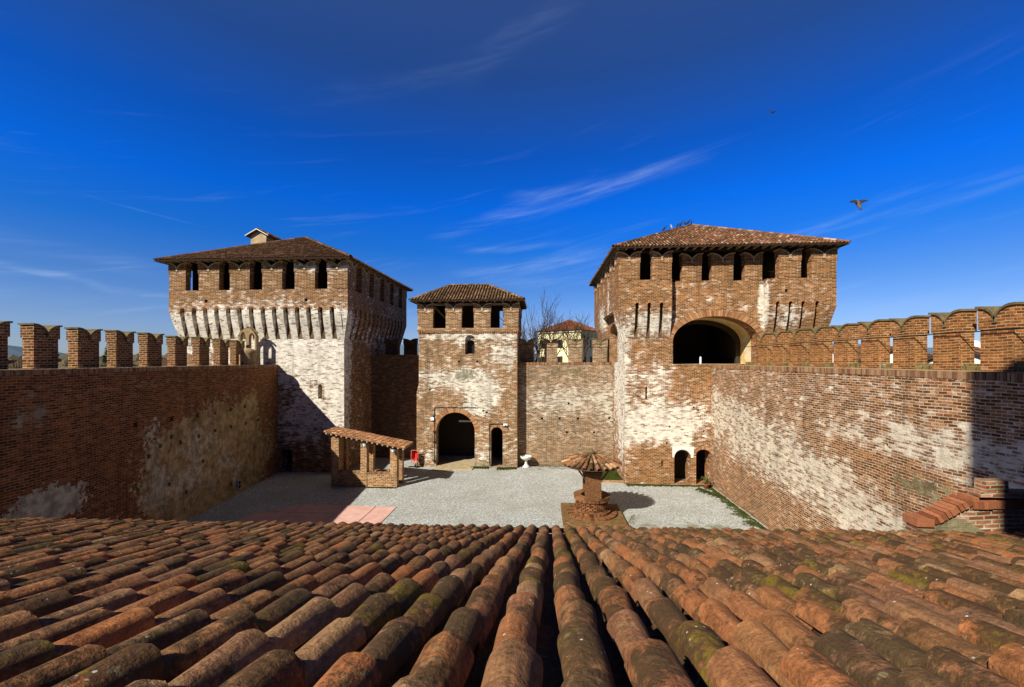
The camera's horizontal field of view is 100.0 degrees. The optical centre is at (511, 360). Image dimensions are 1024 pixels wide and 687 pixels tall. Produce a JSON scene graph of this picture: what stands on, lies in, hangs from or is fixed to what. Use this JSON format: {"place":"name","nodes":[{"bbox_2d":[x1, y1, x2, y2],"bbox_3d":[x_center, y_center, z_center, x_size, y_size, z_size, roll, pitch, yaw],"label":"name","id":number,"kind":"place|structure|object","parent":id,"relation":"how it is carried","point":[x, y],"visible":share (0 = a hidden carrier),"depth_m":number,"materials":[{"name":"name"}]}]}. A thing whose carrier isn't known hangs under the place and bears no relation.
{"place":"outdoors","nodes":[
{"label":"outdoors","id":0,"kind":"place"},
{"bbox_2d":[8,343,932,360],"bbox_3d":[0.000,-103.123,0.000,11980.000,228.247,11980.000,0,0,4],"label":"hills","id":1,"kind":"structure","parent":0,"point":[15,350],"depth_m":3870.71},
{"bbox_2d":[188,455,769,533],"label":"courtyard","id":2,"kind":"structure","parent":0,"point":[536,496],"depth_m":27.97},
{"bbox_2d":[0,321,278,521],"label":"wall","id":3,"kind":"structure","parent":2,"relation":"on","point":[120,436],"depth_m":20.66,"materials":[{"name":"brick"}]},
{"bbox_2d":[236,479,240,488],"bbox_3d":[-18.468,8.390,29.050,0.169,0.620,0.300,0,0,-3],"label":"fuse box","id":4,"kind":"object","parent":3,"relation":"attached to","point":[238,483],"visible":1,"depth_m":28.92,"materials":[{"name":"grey metal"}]},
{"bbox_2d":[239,348,255,364],"bbox_3d":[-19.929,-0.270,32.337,1.180,1.300,1.080,0,0,4],"label":"turret stub","id":5,"kind":"object","parent":3,"relation":"on","point":[247,356],"visible":0.91,"depth_m":31.96,"materials":[{"name":"beige stone"}]},
{"bbox_2d":[238,326,258,364],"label":"bell arch","id":6,"kind":"structure","parent":3,"relation":"on","point":[248,331],"depth_m":33.74,"materials":[{"name":"stone"}]},
{"bbox_2d":[153,228,413,472],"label":"tower","id":7,"kind":"structure","parent":2,"relation":"on","point":[323,320],"depth_m":34.58,"materials":[{"name":"brick"}]},
{"bbox_2d":[239,504,395,523],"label":"paving","id":8,"kind":"structure","parent":2,"relation":"on","point":[302,513],"depth_m":24.97,"materials":[{"name":"stone"}]},
{"bbox_2d":[324,426,412,487],"bbox_3d":[-10.321,6.975,31.186,5.889,4.049,2.106,0,0,4],"label":"brick shelter","id":9,"kind":"object","parent":2,"relation":"on","point":[367,474],"visible":1,"depth_m":30.59,"materials":[{"name":"brick"}]},
{"bbox_2d":[371,338,418,457],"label":"shaded back wall","id":10,"kind":"structure","parent":2,"relation":"on","point":[394,380],"depth_m":39.65,"materials":[{"name":"brick"}]},
{"bbox_2d":[411,450,418,467],"bbox_3d":[-8.133,8.263,36.009,0.657,1.484,0.383,0,0,25],"label":"wheelbarrow","id":11,"kind":"object","parent":2,"relation":"on","point":[414,454],"visible":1,"depth_m":35.98,"materials":[{"name":"red paint"}]},
{"bbox_2d":[408,283,527,470],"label":"gate tower","id":12,"kind":"structure","parent":2,"relation":"on","point":[469,360],"depth_m":36.22,"materials":[{"name":"brick"}]},
{"bbox_2d":[467,340,474,353],"bbox_3d":[-3.488,-1.150,36.760,0.850,1.300,0.020,0,0,4],"label":"window","id":13,"kind":"structure","parent":12,"relation":"in","point":[470,344],"depth_m":36.75,"materials":[{"name":"black glass"}]},
{"bbox_2d":[520,455,531,467],"bbox_3d":[1.186,8.525,36.155,1.000,0.950,1.000,0,0,4],"label":"stone basin","id":14,"kind":"object","parent":2,"relation":"on","point":[526,458],"visible":1,"depth_m":35.98,"materials":[{"name":"white stone"}]},
{"bbox_2d":[518,338,612,465],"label":"back wall","id":15,"kind":"structure","parent":2,"relation":"on","point":[565,409],"depth_m":36.53,"materials":[{"name":"brick"}]},
{"bbox_2d":[561,448,627,528],"bbox_3d":[4.577,7.025,24.737,3.461,3.990,3.462,0,0,4],"label":"courtyard well","id":16,"kind":"object","parent":2,"relation":"on","point":[589,507],"visible":1,"depth_m":23.83,"materials":[{"name":"brick"}]},
{"bbox_2d":[602,480,623,482],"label":"garden kerb","id":17,"kind":"structure","parent":2,"relation":"on","point":[612,481],"depth_m":31.59,"materials":[{"name":"stone"}]},
{"bbox_2d":[700,476,711,488],"bbox_3d":[13.601,8.563,30.137,0.792,0.874,0.827,0,0,-38],"label":"potted plant","id":18,"kind":"object","parent":2,"relation":"on","point":[705,482],"visible":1,"depth_m":30.09,"materials":[{"name":"green plant"}]},
{"bbox_2d":[588,224,850,485],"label":"tower","id":19,"kind":"structure","parent":2,"relation":"on","point":[672,306],"depth_m":30.95,"materials":[{"name":"brick"}]},
{"bbox_2d":[711,302,1023,531],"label":"wall","id":20,"kind":"structure","parent":2,"relation":"on","point":[807,433],"depth_m":16.55,"materials":[{"name":"brick"}]},
{"bbox_2d":[902,478,1023,533],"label":"stair parapet","id":21,"kind":"structure","parent":2,"relation":"on","point":[995,504],"depth_m":7.79,"materials":[{"name":"brick"}]},
{"bbox_2d":[0,517,1023,686],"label":"roofed wing","id":22,"kind":"structure","parent":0,"point":[96,602],"depth_m":2.00,"materials":[{"name":"brown tile"}]},
{"bbox_2d":[0,0,1023,355],"label":"sky","id":23,"kind":"structure","parent":0,"point":[509,145],"materials":[{"name":"blue"}]},
{"bbox_2d":[367,465,767,529],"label":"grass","id":24,"kind":"structure","parent":0,"point":[613,475],"depth_m":29.65,"materials":[{"name":"pale gravel"},{"name":"green grass"}]},
{"bbox_2d":[850,199,867,209],"bbox_3d":[19.144,-8.584,23.713,0.948,0.720,0.411,0,0,24],"label":"flying pigeon","id":25,"kind":"object","parent":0,"point":[858,203],"visible":1,"depth_m":23.69,"materials":[{"name":"grey"}]},
{"bbox_2d":[833,346,892,362],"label":"town house","id":26,"kind":"structure","parent":0,"point":[859,350],"depth_m":68.39,"materials":[{"name":"brown tile"}]},
{"bbox_2d":[858,347,932,362],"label":"town house","id":27,"kind":"structure","parent":0,"point":[891,356],"depth_m":45.76,"materials":[{"name":"brown tile"}]},
{"bbox_2d":[927,346,979,363],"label":"town house","id":28,"kind":"structure","parent":0,"point":[976,356],"depth_m":36.44,"materials":[{"name":"white tile"}]},
{"bbox_2d":[974,340,979,347],"bbox_3d":[40.197,-1.012,37.410,0.431,1.431,0.985,0,0,-31],"label":"satellite dish","id":29,"kind":"object","parent":28,"relation":"attached to","point":[976,343],"visible":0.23,"depth_m":37.32,"materials":[{"name":"white paint"}]},
{"label":"ground","id":30,"kind":"structure","parent":0,"visible":0},
{"bbox_2d":[8,356,21,368],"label":"winter shrub","id":31,"kind":"object","parent":30,"relation":"on","point":[13,363],"visible":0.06,"depth_m":60.91,"materials":[{"name":"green plant"}]},
{"bbox_2d":[8,353,166,368],"bbox_3d":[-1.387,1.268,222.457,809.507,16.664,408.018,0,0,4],"label":"woodland","id":32,"kind":"object","parent":30,"relation":"on","point":[63,359],"visible":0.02,"depth_m":195.69,"materials":[{"name":"plant"}]},
{"bbox_2d":[99,344,106,366],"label":"conifer","id":33,"kind":"object","parent":30,"relation":"on","point":[105,352],"visible":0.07,"depth_m":72.35,"materials":[{"name":"green plant"}]},
{"bbox_2d":[162,358,166,365],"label":"town house","id":34,"kind":"structure","parent":30,"relation":"on","point":[164,362],"depth_m":83.64,"materials":[{"name":"brown tile"}]},
{"bbox_2d":[500,286,571,361],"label":"bare tree","id":35,"kind":"object","parent":30,"relation":"on","point":[537,351],"visible":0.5,"depth_m":59.33,"materials":[{"name":"brown plant"}]},
{"bbox_2d":[520,319,562,361],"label":"bare tree","id":36,"kind":"object","parent":30,"relation":"on","point":[526,339],"visible":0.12,"depth_m":61.24,"materials":[{"name":"brown plant"}]},
{"bbox_2d":[531,312,572,354],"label":"bare tree","id":37,"kind":"object","parent":30,"relation":"on","point":[555,337],"visible":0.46,"depth_m":61.09,"materials":[{"name":"brown plant"}]},
{"bbox_2d":[537,320,597,361],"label":"cream villa","id":38,"kind":"object","parent":30,"relation":"on","point":[562,356],"visible":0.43,"depth_m":102.47,"materials":[{"name":"paint"}]},
{"bbox_2d":[557,356,562,361],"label":"window","id":39,"kind":"structure","parent":38,"relation":"in","point":[559,358],"depth_m":102.59,"materials":[{"name":"grey glass"}]},
{"bbox_2d":[554,312,589,356],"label":"bare tree","id":40,"kind":"object","parent":30,"relation":"on","point":[578,332],"visible":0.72,"depth_m":60.21,"materials":[{"name":"brown plant"}]},
{"bbox_2d":[559,314,596,361],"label":"bare tree","id":41,"kind":"object","parent":30,"relation":"on","point":[584,342],"visible":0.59,"depth_m":61.58,"materials":[{"name":"brown plant"}]}
]}

